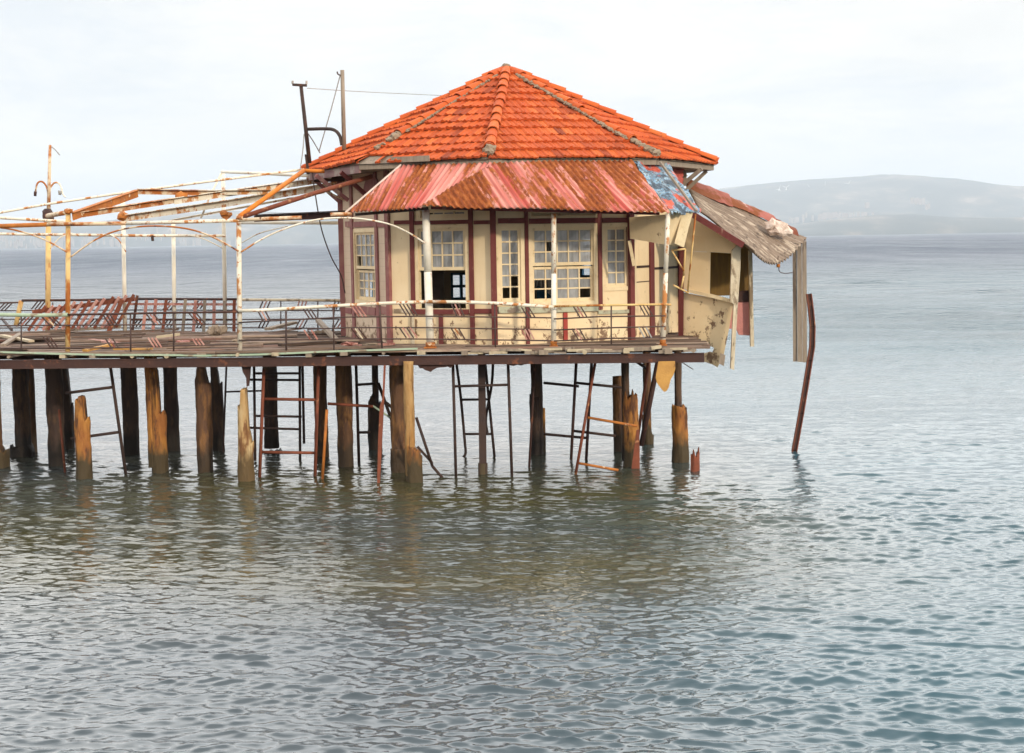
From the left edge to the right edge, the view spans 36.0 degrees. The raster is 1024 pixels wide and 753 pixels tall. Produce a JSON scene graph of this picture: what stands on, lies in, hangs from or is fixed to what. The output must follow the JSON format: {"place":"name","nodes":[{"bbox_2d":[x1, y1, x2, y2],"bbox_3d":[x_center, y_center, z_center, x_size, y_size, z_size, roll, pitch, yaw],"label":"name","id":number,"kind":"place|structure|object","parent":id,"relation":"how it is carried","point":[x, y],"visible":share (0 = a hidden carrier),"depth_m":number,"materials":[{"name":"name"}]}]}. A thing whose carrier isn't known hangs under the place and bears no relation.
{"place":"outdoors","nodes":[
{"label":"outdoors","id":0,"kind":"place"},
{"bbox_2d":[0,225,235,248],"bbox_3d":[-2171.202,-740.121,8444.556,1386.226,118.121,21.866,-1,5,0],"label":"distant town","id":1,"kind":"object","parent":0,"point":[59,243],"visible":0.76,"depth_m":8438.75},
{"bbox_2d":[0,211,338,248],"bbox_3d":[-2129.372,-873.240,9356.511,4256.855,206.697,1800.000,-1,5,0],"label":"hill","id":2,"kind":"structure","parent":0,"point":[305,234],"depth_m":8609.44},
{"bbox_2d":[0,327,709,385],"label":"pier deck","id":3,"kind":"structure","parent":0,"point":[248,356],"depth_m":27.62,"materials":[{"name":"brown wood"}]},
{"bbox_2d":[1,317,12,330],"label":"leaning stick","id":4,"kind":"object","parent":3,"relation":"on","point":[5,322],"visible":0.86,"depth_m":37.94,"materials":[{"name":"grey wood"}]},
{"bbox_2d":[0,333,22,345],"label":"loose plank","id":5,"kind":"object","parent":3,"relation":"on","point":[9,340],"visible":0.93,"depth_m":30.48,"materials":[{"name":"grey wood"}]},
{"bbox_2d":[0,334,33,341],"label":"loose plank","id":6,"kind":"object","parent":3,"relation":"on","point":[17,338],"visible":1,"depth_m":30.79,"materials":[{"name":"white wood"}]},
{"bbox_2d":[34,145,65,330],"bbox_3d":[-10.125,-3.027,34.598,0.711,4.090,0.260,-1,5,0],"label":"lamp post","id":7,"kind":"object","parent":3,"relation":"on","point":[49,185],"visible":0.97,"depth_m":34.59,"materials":[{"name":"metal"}]},
{"bbox_2d":[27,294,135,331],"bbox_3d":[-9.343,-1.344,34.116,2.673,0.881,0.210,0,5,15],"label":"collapsed fence","id":8,"kind":"object","parent":3,"relation":"on","point":[92,305],"visible":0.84,"depth_m":34.06,"materials":[{"name":"red wood"}]},
{"bbox_2d":[82,344,112,351],"bbox_3d":[-7.386,-0.513,28.089,0.120,0.090,0.706,1,5,24],"label":"loose plank","id":9,"kind":"object","parent":3,"relation":"on","point":[88,350],"visible":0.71,"depth_m":27.98,"materials":[{"name":"wood"}]},
{"bbox_2d":[95,340,118,342],"bbox_3d":[-7.883,-0.676,30.351,0.100,0.040,1.707,-4,6,-33],"label":"loose plank","id":10,"kind":"object","parent":3,"relation":"on","point":[103,341],"visible":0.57,"depth_m":30.17,"materials":[{"name":"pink wood"}]},
{"bbox_2d":[113,348,152,349],"bbox_3d":[-6.731,-0.490,27.982,0.702,0.030,0.140,0,5,13],"label":"loose plank","id":11,"kind":"object","parent":3,"relation":"on","point":[133,348],"visible":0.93,"depth_m":27.91,"materials":[{"name":"orange wood"}]},
{"bbox_2d":[156,333,179,337],"bbox_3d":[-6.871,-0.816,31.479,0.462,0.100,0.126,-1,5,0],"label":"loose plank","id":12,"kind":"object","parent":3,"relation":"on","point":[168,335],"visible":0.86,"depth_m":31.42,"materials":[{"name":"beige wood"}]},
{"bbox_2d":[0,298,340,331],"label":"railing","id":13,"kind":"object","parent":3,"relation":"on","point":[18,310],"visible":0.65,"depth_m":33.95,"materials":[{"name":"metal"}]},
{"bbox_2d":[130,295,236,331],"bbox_3d":[-7.068,-1.355,33.776,2.544,0.795,0.094,0,5,15],"label":"picket fence","id":14,"kind":"object","parent":3,"relation":"on","point":[214,304],"visible":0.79,"depth_m":33.72,"materials":[{"name":"red wood"}]},
{"bbox_2d":[0,168,425,351],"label":"pergola frame","id":15,"kind":"object","parent":3,"relation":"on","point":[261,194],"visible":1,"depth_m":30.05,"materials":[{"name":"beige paint"}]},
{"bbox_2d":[205,325,227,335],"bbox_3d":[-6.042,-0.947,32.223,0.472,0.270,0.248,-1,5,0],"label":"rubble lump","id":16,"kind":"object","parent":3,"relation":"on","point":[215,330],"visible":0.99,"depth_m":32.16,"materials":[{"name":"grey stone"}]},
{"bbox_2d":[264,321,297,329],"bbox_3d":[-4.739,-1.042,32.348,0.160,0.130,0.952,2,6,27],"label":"loose plank","id":17,"kind":"object","parent":3,"relation":"on","point":[290,323],"visible":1,"depth_m":32.23,"materials":[{"name":"grey wood"}]},
{"bbox_2d":[258,366,319,476],"bbox_3d":[-3.974,0.887,28.053,1.182,2.215,0.077,-1,5,0],"label":"iron ladder","id":18,"kind":"object","parent":3,"relation":"hanging from","point":[314,452],"visible":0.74,"depth_m":28.02,"materials":[{"name":"brown metal"}]},
{"bbox_2d":[278,340,336,346],"bbox_3d":[-3.728,-0.604,28.723,1.126,0.050,0.140,-4,6,-35],"label":"loose plank","id":19,"kind":"object","parent":3,"relation":"on","point":[307,343],"visible":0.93,"depth_m":28.65,"materials":[{"name":"brown wood"}]},
{"bbox_2d":[315,319,339,341],"bbox_3d":[-3.607,-0.905,30.724,0.100,0.310,3.039,-2,5,-13],"label":"loose plank","id":20,"kind":"object","parent":3,"relation":"on","point":[322,324],"visible":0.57,"depth_m":30.87,"materials":[{"name":"grey wood"}]},
{"bbox_2d":[0,300,670,351],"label":"front railing","id":21,"kind":"object","parent":3,"relation":"on","point":[262,310],"visible":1,"depth_m":27.29,"materials":[{"name":"brown metal"}]},
{"bbox_2d":[341,341,357,345],"bbox_3d":[-2.903,-0.580,28.077,0.328,0.096,0.157,-1,5,0],"label":"rubble lump","id":22,"kind":"object","parent":3,"relation":"on","point":[346,343],"visible":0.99,"depth_m":28.04,"materials":[{"name":"pink wood"}]},
{"bbox_2d":[362,343,377,345],"bbox_3d":[-2.498,-0.554,27.673,0.299,0.073,0.141,-1,5,0],"label":"rubble lump","id":23,"kind":"object","parent":3,"relation":"on","point":[365,344],"visible":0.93,"depth_m":27.64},
{"bbox_2d":[357,343,394,345],"bbox_3d":[-2.414,-0.564,28.018,0.708,0.040,0.100,-4,6,-32],"label":"loose plank","id":24,"kind":"object","parent":3,"relation":"on","point":[385,344],"visible":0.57,"depth_m":28.05,"materials":[{"name":"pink wood"}]},
{"bbox_2d":[377,382,390,418],"bbox_3d":[-2.260,0.706,29.356,0.499,1.209,0.060,-1,5,0],"label":"brace rod","id":25,"kind":"object","parent":3,"relation":"attached to","point":[387,404],"visible":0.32,"depth_m":29.31,"materials":[{"name":"black metal"}]},
{"bbox_2d":[422,209,436,347],"bbox_3d":[-1.437,-1.690,27.294,0.218,2.397,0.218,-1,5,0],"label":"canopy post","id":26,"kind":"object","parent":3,"relation":"on","point":[427,269],"visible":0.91,"depth_m":27.24,"materials":[{"name":"white metal"}]},
{"bbox_2d":[549,213,557,346],"bbox_3d":[0.705,-1.656,27.117,0.148,2.290,0.144,-1,5,0],"label":"canopy post","id":27,"kind":"object","parent":3,"relation":"on","point":[553,273],"visible":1,"depth_m":27.08,"materials":[{"name":"white metal"}]},
{"bbox_2d":[301,63,806,369],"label":"octagonal pavilion","id":28,"kind":"structure","parent":3,"relation":"on","point":[492,170],"depth_m":28.44,"materials":[{"name":"beige paint"}]},
{"bbox_2d":[291,81,311,162],"bbox_3d":[-4.084,-4.940,30.582,0.348,1.592,0.084,-1,5,0],"label":"insulator pole","id":29,"kind":"object","parent":28,"relation":"attached to","point":[306,135],"visible":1,"depth_m":30.55,"materials":[{"name":"black metal"}]},
{"bbox_2d":[298,134,303,179],"bbox_3d":[-4.098,-4.273,30.640,0.152,0.882,0.017,-1,5,0],"label":"guy wire","id":30,"kind":"object","parent":29,"relation":"hanging from","point":[302,154],"visible":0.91,"depth_m":30.63,"materials":[{"name":"grey metal"}]},
{"bbox_2d":[307,88,440,95],"bbox_3d":[-2.510,-6.303,35.043,0.083,0.612,9.584,1,5,18],"label":"overhead cable","id":31,"kind":"object","parent":29,"relation":"attached to","point":[371,92],"visible":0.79,"depth_m":33.75,"materials":[{"name":"grey metal"}]},
{"bbox_2d":[307,70,345,149],"bbox_3d":[-3.576,-5.076,30.200,1.079,1.492,0.121,4,7,43],"label":"roof mast","id":32,"kind":"object","parent":28,"relation":"on","point":[342,139],"visible":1,"depth_m":29.87,"materials":[{"name":"grey metal"}]},
{"bbox_2d":[319,76,339,150],"bbox_3d":[-3.508,-5.036,30.161,0.056,1.401,0.806,-5,7,-40],"label":"guy wire","id":33,"kind":"object","parent":32,"relation":"attached to","point":[330,112],"visible":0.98,"depth_m":30.07,"materials":[{"name":"grey metal"}]},
{"bbox_2d":[312,173,345,292],"bbox_3d":[-3.453,-2.747,29.872,0.602,2.360,0.230,-3,5,-20],"label":"loose cable","id":34,"kind":"object","parent":28,"relation":"hanging from","point":[324,237],"visible":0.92,"depth_m":29.77,"materials":[{"name":"metal"}]},
{"bbox_2d":[353,228,375,302],"bbox_3d":[-2.760,-2.097,29.981,0.103,1.436,1.388,-3,5,-23],"label":"window","id":35,"kind":"structure","parent":28,"relation":"in","point":[363,239],"depth_m":30.16,"materials":[{"name":"beige paint"}]},
{"bbox_2d":[414,224,469,312],"bbox_3d":[-1.240,-1.935,28.260,1.080,1.577,0.103,1,5,23],"label":"window","id":36,"kind":"structure","parent":28,"relation":"in","point":[449,242],"depth_m":28.19,"materials":[{"name":"beige paint"}]},
{"bbox_2d":[451,273,465,299],"bbox_3d":[-0.985,-1.956,34.037,0.729,0.578,0.108,-3,5,-18],"label":"window","id":37,"kind":"structure","parent":28,"relation":"in","point":[460,285],"depth_m":33.94,"materials":[{"name":"black wood"}]},
{"bbox_2d":[496,224,525,305],"bbox_3d":[-0.041,-1.983,27.952,0.536,1.448,0.103,-3,5,-18],"label":"window","id":38,"kind":"structure","parent":28,"relation":"in","point":[510,240],"depth_m":27.93,"materials":[{"name":"beige paint"}]},
{"bbox_2d":[537,286,550,298],"bbox_3d":[0.755,-1.514,30.384,0.550,1.400,0.050,-1,5,0],"label":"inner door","id":39,"kind":"structure","parent":28,"relation":"in","point":[540,293],"depth_m":30.35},
{"bbox_2d":[528,223,597,304],"bbox_3d":[0.908,-2.005,28.261,1.313,1.464,0.103,-3,5,-18],"label":"window","id":40,"kind":"structure","parent":28,"relation":"in","point":[576,244],"depth_m":28.29,"materials":[{"name":"beige paint"}]},
{"bbox_2d":[580,265,591,276],"bbox_3d":[1.717,-2.554,33.620,0.550,0.872,0.108,2,6,26],"label":"window","id":41,"kind":"structure","parent":28,"relation":"in","point":[581,270],"depth_m":33.70,"materials":[{"name":"glass"}]},
{"bbox_2d":[602,223,627,290],"bbox_3d":[1.881,-2.170,28.567,0.567,1.223,0.103,-3,5,-18],"label":"window","id":42,"kind":"structure","parent":28,"relation":"in","point":[614,262],"depth_m":28.55,"materials":[{"name":"beige paint"}]},
{"bbox_2d":[764,218,792,236],"bbox_3d":[5.148,-2.882,30.412,0.553,0.388,0.282,-1,5,0],"label":"rubble lump","id":43,"kind":"object","parent":28,"relation":"on","point":[773,227],"visible":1,"depth_m":30.34,"materials":[{"name":"beige stone"}]},
{"bbox_2d":[639,363,649,435],"bbox_3d":[2.482,0.465,29.863,0.290,1.536,0.060,-1,5,0],"label":"slanted prop","id":44,"kind":"object","parent":3,"relation":"attached to","point":[644,392],"visible":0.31,"depth_m":29.83,"materials":[{"name":"brown metal"}]},
{"bbox_2d":[640,363,657,445],"bbox_3d":[2.657,0.519,30.416,0.440,1.666,0.100,-1,5,0],"label":"slanted prop","id":45,"kind":"object","parent":3,"relation":"attached to","point":[647,411],"visible":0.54,"depth_m":30.39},
{"bbox_2d":[659,213,669,345],"bbox_3d":[2.611,-1.656,26.960,0.212,2.258,0.134,-1,5,0],"label":"canopy post","id":46,"kind":"object","parent":3,"relation":"on","point":[665,275],"visible":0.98,"depth_m":26.92,"materials":[{"name":"white metal"}]},
{"bbox_2d":[656,361,674,391],"bbox_3d":[2.614,-0.001,26.829,0.336,0.522,0.050,-1,5,0],"label":"hanging board","id":47,"kind":"object","parent":3,"relation":"hanging from","point":[665,371],"visible":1,"depth_m":26.80,"materials":[{"name":"orange wood"}]},
{"bbox_2d":[0,232,1023,752],"bbox_3d":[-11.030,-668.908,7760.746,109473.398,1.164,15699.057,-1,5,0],"label":"sea","id":48,"kind":"structure","parent":0,"point":[846,576],"depth_m":21.09,"materials":[{"name":"liquid"}]},
{"bbox_2d":[0,381,9,468],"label":"pier pile","id":49,"kind":"object","parent":48,"relation":"in","point":[4,458],"visible":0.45,"depth_m":29.86,"materials":[{"name":"brown wood"}]},
{"bbox_2d":[10,359,34,457],"bbox_3d":[-9.795,0.962,31.442,0.512,3.071,0.508,-1,5,0],"label":"pier pile","id":50,"kind":"object","parent":48,"relation":"in","point":[24,447],"visible":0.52,"depth_m":31.29,"materials":[{"name":"brown wood"}]},
{"bbox_2d":[28,359,37,451],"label":"pier pile","id":51,"kind":"object","parent":48,"relation":"in","point":[31,387],"visible":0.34,"depth_m":32.04,"materials":[{"name":"brown wood"}]},
{"bbox_2d":[44,355,65,465],"bbox_3d":[-8.763,1.046,30.276,0.344,3.071,0.352,-1,5,0],"label":"pier pile","id":52,"kind":"object","parent":48,"relation":"in","point":[54,391],"visible":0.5,"depth_m":30.13,"materials":[{"name":"brown wood"}]},
{"bbox_2d":[58,409,65,471],"bbox_3d":[-8.299,1.222,29.070,0.110,1.234,0.044,-1,5,0],"label":"brace rod","id":53,"kind":"object","parent":48,"relation":"in","point":[62,443],"visible":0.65,"depth_m":29.05,"materials":[{"name":"brown metal"}]},
{"bbox_2d":[62,369,74,448],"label":"pier pile","id":54,"kind":"object","parent":48,"relation":"in","point":[69,420],"visible":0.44,"depth_m":32.46,"materials":[{"name":"brown wood"}]},
{"bbox_2d":[74,395,92,479],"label":"pier pile","id":55,"kind":"object","parent":48,"relation":"in","point":[82,438],"visible":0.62,"depth_m":28.16,"materials":[{"name":"brown wood"}]},
{"bbox_2d":[66,368,126,473],"bbox_3d":[-7.576,0.813,28.714,1.070,2.032,0.077,-1,5,0],"label":"ladder","id":56,"kind":"object","parent":48,"relation":"on","point":[118,432],"visible":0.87,"depth_m":28.68,"materials":[{"name":"black metal"}]},
{"bbox_2d":[120,358,139,454],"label":"pier pile","id":57,"kind":"object","parent":48,"relation":"in","point":[130,402],"visible":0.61,"depth_m":31.32,"materials":[{"name":"brown wood"}]},
{"bbox_2d":[144,356,168,472],"bbox_3d":[-6.508,1.129,28.892,0.375,3.070,0.313,-1,5,0],"label":"pier pile","id":58,"kind":"object","parent":48,"relation":"in","point":[157,439],"visible":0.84,"depth_m":28.77,"materials":[{"name":"brown wood"}]},
{"bbox_2d":[163,367,179,451],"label":"pier pile","id":59,"kind":"object","parent":48,"relation":"in","point":[171,406],"visible":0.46,"depth_m":31.68,"materials":[{"name":"brown wood"}]},
{"bbox_2d":[195,367,213,472],"bbox_3d":[-5.597,1.208,28.707,0.314,2.915,0.314,-1,5,0],"label":"pier pile","id":60,"kind":"object","parent":48,"relation":"in","point":[204,419],"visible":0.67,"depth_m":28.57,"materials":[{"name":"brown wood"}]},
{"bbox_2d":[210,367,224,450],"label":"pier pile","id":61,"kind":"object","parent":48,"relation":"in","point":[217,403],"visible":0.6,"depth_m":31.69,"materials":[{"name":"brown wood"}]},
{"bbox_2d":[222,367,260,451],"bbox_3d":[-5.372,0.687,31.442,0.892,1.834,0.058,-1,5,0],"label":"brace rod","id":62,"kind":"object","parent":48,"relation":"in","point":[225,391],"visible":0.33,"depth_m":31.41,"materials":[{"name":"black metal"}]},
{"bbox_2d":[237,387,254,481],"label":"pier pile","id":63,"kind":"object","parent":48,"relation":"in","point":[245,469],"visible":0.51,"depth_m":27.66,"materials":[{"name":"beige wood"}]},
{"bbox_2d":[258,366,281,454],"bbox_3d":[-4.790,0.890,31.314,0.574,3.071,0.558,1,5,24],"label":"pier pile","id":64,"kind":"object","parent":48,"relation":"in","point":[271,439],"visible":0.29,"depth_m":31.20,"materials":[{"name":"black wood"}]},
{"bbox_2d":[250,366,304,460],"bbox_3d":[-4.502,0.818,30.225,1.076,2.082,0.069,-1,5,0],"label":"iron ladder","id":65,"kind":"object","parent":48,"relation":"in","point":[299,373],"visible":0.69,"depth_m":30.18,"materials":[{"name":"black metal"}]},
{"bbox_2d":[313,356,328,456],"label":"pier pile","id":66,"kind":"object","parent":48,"relation":"in","point":[323,393],"visible":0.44,"depth_m":30.61,"materials":[{"name":"brown wood"}]},
{"bbox_2d":[321,409,327,478],"bbox_3d":[-3.304,1.223,27.761,0.169,1.290,0.052,-1,5,0],"label":"brace rod","id":67,"kind":"object","parent":48,"relation":"in","point":[324,444],"visible":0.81,"depth_m":27.74,"materials":[{"name":"orange metal"}]},
{"bbox_2d":[335,352,353,466],"bbox_3d":[-3.105,1.036,29.312,0.320,3.072,0.326,-1,5,0],"label":"pier pile","id":68,"kind":"object","parent":48,"relation":"in","point":[343,386],"visible":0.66,"depth_m":29.17,"materials":[{"name":"brown wood"}]},
{"bbox_2d":[355,366,374,464],"bbox_3d":[-2.732,0.765,29.447,0.372,1.955,0.073,-1,5,0],"label":"iron ladder","id":69,"kind":"object","parent":48,"relation":"in","point":[357,384],"visible":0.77,"depth_m":29.41,"materials":[{"name":"black metal"}]},
{"bbox_2d":[368,355,380,449],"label":"pier pile","id":70,"kind":"object","parent":48,"relation":"in","point":[373,420],"visible":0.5,"depth_m":31.55,"materials":[{"name":"black wood"}]},
{"bbox_2d":[377,365,385,482],"bbox_3d":[-2.256,0.905,27.204,0.201,2.200,0.060,-1,5,0],"label":"rust prop","id":71,"kind":"object","parent":48,"relation":"in","point":[381,416],"visible":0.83,"depth_m":27.18,"materials":[{"name":"brown metal"}]},
{"bbox_2d":[389,352,422,482],"bbox_3d":[-1.881,1.139,27.894,0.347,3.072,1.461,-2,5,-16],"label":"pier pile","id":72,"kind":"object","parent":48,"relation":"in","point":[405,456],"visible":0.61,"depth_m":28.16,"materials":[{"name":"brown wood"}]},
{"bbox_2d":[373,405,389,417],"bbox_3d":[-2.317,0.661,28.437,0.412,0.308,0.036,-1,5,0],"label":"brace pipe","id":73,"kind":"object","parent":72,"relation":"attached to","point":[378,409],"visible":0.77,"depth_m":28.42,"materials":[{"name":"white metal"}]},
{"bbox_2d":[328,402,372,407],"bbox_3d":[-2.913,0.515,28.423,0.827,0.116,0.052,-1,5,0],"label":"brace pipe","id":74,"kind":"object","parent":73,"relation":"attached to","point":[351,405],"visible":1,"depth_m":28.40,"materials":[{"name":"brown metal"}]},
{"bbox_2d":[415,417,442,476],"bbox_3d":[-1.448,1.267,27.747,0.500,1.122,0.069,-1,5,0],"label":"brace rod","id":75,"kind":"object","parent":48,"relation":"in","point":[428,457],"visible":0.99,"depth_m":27.73,"materials":[{"name":"black metal"}]},
{"bbox_2d":[455,364,495,456],"bbox_3d":[-0.698,0.660,30.283,0.754,1.859,0.069,-1,5,0],"label":"iron ladder","id":76,"kind":"object","parent":48,"relation":"on","point":[488,398],"visible":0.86,"depth_m":30.26,"materials":[{"name":"black metal"}]},
{"bbox_2d":[452,364,512,477],"bbox_3d":[-0.517,0.804,27.668,1.052,2.102,0.069,-1,5,0],"label":"iron ladder","id":77,"kind":"object","parent":48,"relation":"in","point":[454,386],"visible":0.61,"depth_m":27.62,"materials":[{"name":"black metal"}]},
{"bbox_2d":[478,352,487,474],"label":"steel pile","id":78,"kind":"object","parent":48,"relation":"in","point":[482,466],"visible":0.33,"depth_m":27.92,"materials":[{"name":"brown metal"}]},
{"bbox_2d":[528,364,535,467],"bbox_3d":[0.362,0.755,28.664,0.182,2.005,0.044,-1,5,0],"label":"brace rod","id":79,"kind":"object","parent":48,"relation":"in","point":[532,409],"visible":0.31,"depth_m":28.64,"materials":[{"name":"brown metal"}]},
{"bbox_2d":[529,364,545,454],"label":"pier pile","id":80,"kind":"object","parent":48,"relation":"in","point":[538,447],"visible":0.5,"depth_m":30.35,"materials":[{"name":"brown wood"}]},
{"bbox_2d":[543,430,615,438],"bbox_3d":[1.285,1.098,29.878,1.380,0.191,0.052,-1,5,0],"label":"brace pipe","id":81,"kind":"object","parent":80,"relation":"attached to","point":[579,437],"visible":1,"depth_m":29.86,"materials":[{"name":"black metal"}]},
{"bbox_2d":[570,363,592,459],"bbox_3d":[1.303,0.750,29.601,0.464,2.017,0.056,-1,5,0],"label":"iron ladder","id":82,"kind":"object","parent":48,"relation":"in","point":[573,417],"visible":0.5,"depth_m":29.58,"materials":[{"name":"brown metal"}]},
{"bbox_2d":[574,363,636,473],"bbox_3d":[1.647,0.754,27.805,1.134,2.003,0.069,-1,5,0],"label":"iron ladder","id":83,"kind":"object","parent":48,"relation":"on","point":[578,463],"visible":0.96,"depth_m":27.80,"materials":[{"name":"brown metal"}]},
{"bbox_2d":[612,376,621,451],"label":"pier pile","id":84,"kind":"object","parent":48,"relation":"in","point":[617,408],"visible":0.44,"depth_m":30.60,"materials":[{"name":"brown wood"}]},
{"bbox_2d":[621,363,638,466],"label":"pier pile","id":85,"kind":"object","parent":48,"relation":"in","point":[630,408],"visible":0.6,"depth_m":28.58,"materials":[{"name":"brown wood"}]},
{"bbox_2d":[631,429,639,468],"bbox_3d":[2.215,1.389,28.417,0.172,0.872,0.050,-1,5,0],"label":"rust prop","id":86,"kind":"object","parent":48,"relation":"in","point":[636,459],"visible":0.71,"depth_m":28.39,"materials":[{"name":"red metal"}]},
{"bbox_2d":[642,363,653,444],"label":"pier pile","id":87,"kind":"object","parent":48,"relation":"in","point":[649,438],"visible":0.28,"depth_m":31.84,"materials":[{"name":"brown wood"}]},
{"bbox_2d":[671,350,688,462],"bbox_3d":[3.117,0.942,29.213,0.333,3.071,0.332,-1,5,0],"label":"pier pile","id":88,"kind":"object","parent":48,"relation":"in","point":[680,445],"visible":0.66,"depth_m":29.10,"materials":[{"name":"brown wood"}]},
{"bbox_2d":[690,447,699,471],"bbox_3d":[3.263,1.910,28.041,0.173,1.340,0.168,-1,5,0],"label":"pile stump","id":89,"kind":"object","parent":48,"relation":"in","point":[695,464],"visible":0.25,"depth_m":27.95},
{"bbox_2d":[791,293,815,451],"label":"bent column","id":90,"kind":"structure","parent":48,"relation":"in","point":[807,374],"depth_m":30.20,"materials":[{"name":"brown metal"}]},
{"bbox_2d":[0,0,1023,223],"label":"sky","id":91,"kind":"structure","parent":0,"point":[129,95],"materials":[{"name":"white"}]},
{"bbox_2d":[543,382,621,388],"bbox_3d":[1.396,0.169,30.015,1.596,0.176,0.052,-1,5,0],"label":"brace pipe","id":92,"kind":"object","parent":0,"point":[582,383],"visible":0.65,"depth_m":29.99,"materials":[{"name":"black metal"}]},
{"bbox_2d":[691,174,1023,224],"bbox_3d":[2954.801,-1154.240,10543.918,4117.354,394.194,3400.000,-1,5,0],"label":"hill","id":93,"kind":"structure","parent":0,"point":[893,194],"depth_m":9452.13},
{"bbox_2d":[789,197,929,223],"bbox_3d":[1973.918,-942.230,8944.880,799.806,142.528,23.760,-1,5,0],"label":"distant town","id":94,"kind":"object","parent":93,"relation":"on","point":[824,215],"visible":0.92,"depth_m":8938.02},
{"bbox_2d":[790,214,1023,235],"bbox_3d":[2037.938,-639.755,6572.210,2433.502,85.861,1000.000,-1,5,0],"label":"hill","id":95,"kind":"structure","parent":0,"point":[894,224],"depth_m":6190.21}
]}

